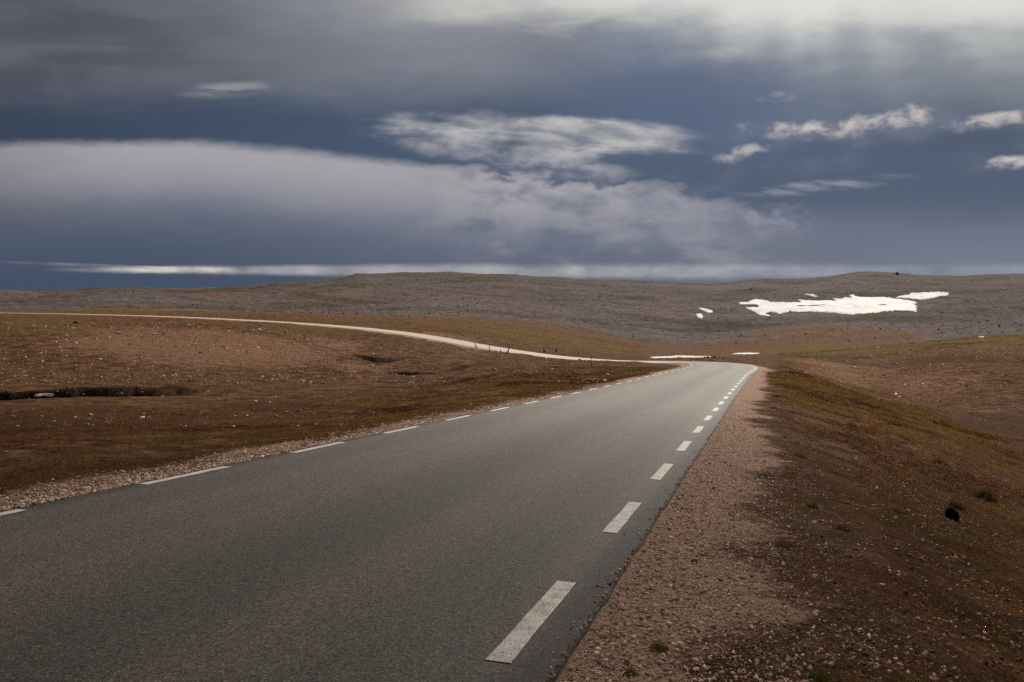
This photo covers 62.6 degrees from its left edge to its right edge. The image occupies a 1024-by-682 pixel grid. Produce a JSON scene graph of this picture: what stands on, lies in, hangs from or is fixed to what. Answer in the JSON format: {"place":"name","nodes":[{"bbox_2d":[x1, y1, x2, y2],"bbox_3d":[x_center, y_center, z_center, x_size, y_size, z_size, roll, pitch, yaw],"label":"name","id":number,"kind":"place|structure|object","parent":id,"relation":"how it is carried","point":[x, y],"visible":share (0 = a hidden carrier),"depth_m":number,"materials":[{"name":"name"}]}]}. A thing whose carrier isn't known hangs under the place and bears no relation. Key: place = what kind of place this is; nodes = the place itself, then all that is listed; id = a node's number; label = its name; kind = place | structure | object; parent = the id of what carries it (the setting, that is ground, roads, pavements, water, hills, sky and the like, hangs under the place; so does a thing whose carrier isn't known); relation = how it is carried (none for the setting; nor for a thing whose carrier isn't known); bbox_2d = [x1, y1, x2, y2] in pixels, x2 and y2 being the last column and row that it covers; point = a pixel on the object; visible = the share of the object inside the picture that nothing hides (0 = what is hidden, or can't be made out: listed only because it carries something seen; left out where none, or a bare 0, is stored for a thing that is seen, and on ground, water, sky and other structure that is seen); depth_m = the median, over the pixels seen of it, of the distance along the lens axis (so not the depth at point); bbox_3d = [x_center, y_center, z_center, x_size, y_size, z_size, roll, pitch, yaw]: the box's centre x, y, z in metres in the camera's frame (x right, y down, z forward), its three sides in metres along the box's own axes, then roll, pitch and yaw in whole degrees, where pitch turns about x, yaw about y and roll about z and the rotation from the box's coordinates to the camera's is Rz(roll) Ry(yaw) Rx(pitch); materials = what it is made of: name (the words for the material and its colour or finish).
{"place":"outdoors","nodes":[
{"label":"outdoors","id":0,"kind":"place"},
{"bbox_2d":[0,313,758,681],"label":"road","id":1,"kind":"structure","parent":0,"point":[482,547],"depth_m":6.10,"materials":[{"name":"grey asphalt"}]},
{"bbox_2d":[0,308,1023,681],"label":"ground","id":2,"kind":"structure","parent":0,"point":[754,392],"depth_m":19.67,"materials":[{"name":"brown soil"}]},
{"bbox_2d":[35,394,52,396],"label":"snow patch","id":3,"kind":"object","parent":2,"relation":"on","point":[37,395],"visible":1,"depth_m":42.12,"materials":[{"name":"white snow"}]},
{"bbox_2d":[0,382,619,511],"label":"verge gravel","id":4,"kind":"structure","parent":2,"relation":"on","point":[63,493],"depth_m":10.59,"materials":[{"name":"gravel"}]},
{"bbox_2d":[0,366,671,500],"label":"heath growth","id":5,"kind":"object","parent":2,"relation":"on","point":[453,407],"visible":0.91,"depth_m":20.43,"materials":[{"name":"brown plant"}]},
{"bbox_2d":[0,310,1023,442],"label":"field growth","id":6,"kind":"object","parent":2,"relation":"on","point":[1020,438],"visible":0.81,"depth_m":80.31,"materials":[{"name":"brown plant"}]},
{"bbox_2d":[0,314,1023,429],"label":"scattered stones","id":7,"kind":"object","parent":2,"relation":"on","point":[275,415],"visible":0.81,"depth_m":65.31,"materials":[{"name":"grey stone"}]},
{"bbox_2d":[621,667,639,676],"bbox_3d":[0.567,1.582,4.030,0.089,0.049,0.098,-2,4,-27],"label":"grass tuft","id":8,"kind":"object","parent":2,"relation":"on","point":[629,672],"visible":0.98,"depth_m":4.02,"materials":[{"name":"green plant"}]},
{"bbox_2d":[649,638,670,652],"bbox_3d":[0.766,1.580,4.378,0.130,0.072,0.126,3,4,39],"label":"grass tuft","id":9,"kind":"object","parent":2,"relation":"on","point":[660,647],"visible":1,"depth_m":4.37,"materials":[{"name":"green plant"}]},
{"bbox_2d":[651,355,710,357],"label":"snow patch","id":10,"kind":"object","parent":2,"relation":"on","point":[683,356],"visible":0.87,"depth_m":143.67,"materials":[{"name":"white snow"}]},
{"bbox_2d":[543,395,952,681],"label":"roadside gravel","id":11,"kind":"structure","parent":2,"relation":"on","point":[596,650],"depth_m":5.36,"materials":[{"name":"gravel"}]},
{"bbox_2d":[773,540,792,548],"bbox_3d":[2.250,1.673,6.958,0.174,0.072,0.174,0,3,0],"label":"grass tuft","id":12,"kind":"object","parent":2,"relation":"on","point":[785,544],"visible":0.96,"depth_m":6.94,"materials":[{"name":"green plant"}]},
{"bbox_2d":[793,452,806,458],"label":"grass tuft","id":13,"kind":"object","parent":2,"relation":"on","point":[801,455],"visible":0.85,"depth_m":13.31,"materials":[{"name":"brown plant"}]},
{"bbox_2d":[806,499,819,508],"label":"grass tuft","id":14,"kind":"object","parent":2,"relation":"on","point":[813,505],"visible":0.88,"depth_m":8.81,"materials":[{"name":"plant"}]},
{"bbox_2d":[808,670,831,681],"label":"grass tuft","id":15,"kind":"object","parent":2,"relation":"on","point":[818,674],"visible":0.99,"depth_m":4.11,"materials":[{"name":"green plant"}]},
{"bbox_2d":[834,523,851,530],"bbox_3d":[3.099,1.736,7.877,0.165,0.091,0.155,-3,4,-40],"label":"grass tuft","id":16,"kind":"object","parent":2,"relation":"on","point":[842,527],"visible":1,"depth_m":7.86,"materials":[{"name":"brown plant"}]},
{"bbox_2d":[846,420,856,426],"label":"grass tuft","id":17,"kind":"object","parent":2,"relation":"on","point":[851,424],"visible":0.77,"depth_m":24.04,"materials":[{"name":"plant"}]},
{"bbox_2d":[694,402,1023,681],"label":"bank stones","id":18,"kind":"object","parent":2,"relation":"on","point":[924,653],"visible":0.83,"depth_m":6.58,"materials":[{"name":"stone"}]},
{"bbox_2d":[855,393,873,400],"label":"grass tuft","id":19,"kind":"object","parent":2,"relation":"on","point":[860,395],"visible":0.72,"depth_m":49.39,"materials":[{"name":"plant"}]},
{"bbox_2d":[762,371,1023,681],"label":"dry bank growth","id":20,"kind":"object","parent":2,"relation":"on","point":[884,412],"visible":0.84,"depth_m":16.57,"materials":[{"name":"brown plant"}]},
{"bbox_2d":[891,420,904,426],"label":"grass tuft","id":21,"kind":"object","parent":2,"relation":"on","point":[897,423],"visible":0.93,"depth_m":29.41,"materials":[{"name":"brown plant"}]},
{"bbox_2d":[892,506,908,515],"bbox_3d":[4.748,2.076,10.278,0.213,0.130,0.200,0,3,0],"label":"grass tuft","id":22,"kind":"object","parent":2,"relation":"on","point":[898,510],"visible":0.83,"depth_m":10.26,"materials":[{"name":"plant"}]},
{"bbox_2d":[932,455,949,466],"bbox_3d":[10.583,2.951,20.768,0.470,0.290,0.516,0,3,0],"label":"grass tuft","id":23,"kind":"object","parent":2,"relation":"on","point":[936,459],"visible":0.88,"depth_m":20.72,"materials":[{"name":"brown plant"}]},
{"bbox_2d":[933,416,954,428],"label":"grass tuft","id":24,"kind":"object","parent":2,"relation":"on","point":[944,423],"visible":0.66,"depth_m":40.36,"materials":[{"name":"green plant"}]},
{"bbox_2d":[943,507,959,521],"bbox_3d":[5.979,2.339,11.438,0.218,0.227,0.210,-1,4,-25],"label":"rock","id":25,"kind":"object","parent":2,"relation":"on","point":[951,513],"visible":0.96,"depth_m":11.39,"materials":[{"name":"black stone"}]},
{"bbox_2d":[947,498,965,511],"bbox_3d":[6.821,2.508,12.913,0.332,0.216,0.343,2,4,30],"label":"grass tuft","id":26,"kind":"object","parent":2,"relation":"on","point":[959,506],"visible":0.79,"depth_m":12.87,"materials":[{"name":"green plant"}]},
{"bbox_2d":[972,485,997,502],"bbox_3d":[8.668,2.784,15.399,0.462,0.297,0.483,1,4,25],"label":"grass tuft","id":27,"kind":"object","parent":2,"relation":"on","point":[985,496],"visible":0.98,"depth_m":15.35,"materials":[{"name":"green plant"}]},
{"bbox_2d":[0,271,1023,343],"bbox_3d":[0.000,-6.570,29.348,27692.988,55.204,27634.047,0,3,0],"label":"hills","id":28,"kind":"structure","parent":0,"point":[688,300],"depth_m":602.16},
{"bbox_2d":[1,275,1023,345],"bbox_3d":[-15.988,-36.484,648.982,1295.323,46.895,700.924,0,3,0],"label":"hill boulders","id":29,"kind":"object","parent":28,"relation":"on","point":[573,321],"visible":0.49,"depth_m":405.39,"materials":[{"name":"grey stone"}]},
{"bbox_2d":[699,308,712,312],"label":"snow patch","id":30,"kind":"object","parent":28,"relation":"on","point":[706,310],"visible":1,"depth_m":709.08,"materials":[{"name":"white snow"}]},
{"bbox_2d":[739,294,916,315],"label":"snow patch","id":31,"kind":"object","parent":28,"relation":"on","point":[845,305],"visible":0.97,"depth_m":675.51,"materials":[{"name":"white snow"}]},
{"bbox_2d":[896,292,948,299],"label":"snow patch","id":32,"kind":"object","parent":28,"relation":"on","point":[922,295],"visible":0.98,"depth_m":780.21,"materials":[{"name":"white snow"}]},
{"bbox_2d":[0,0,1023,289],"label":"sky","id":33,"kind":"structure","parent":0,"point":[144,143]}
]}

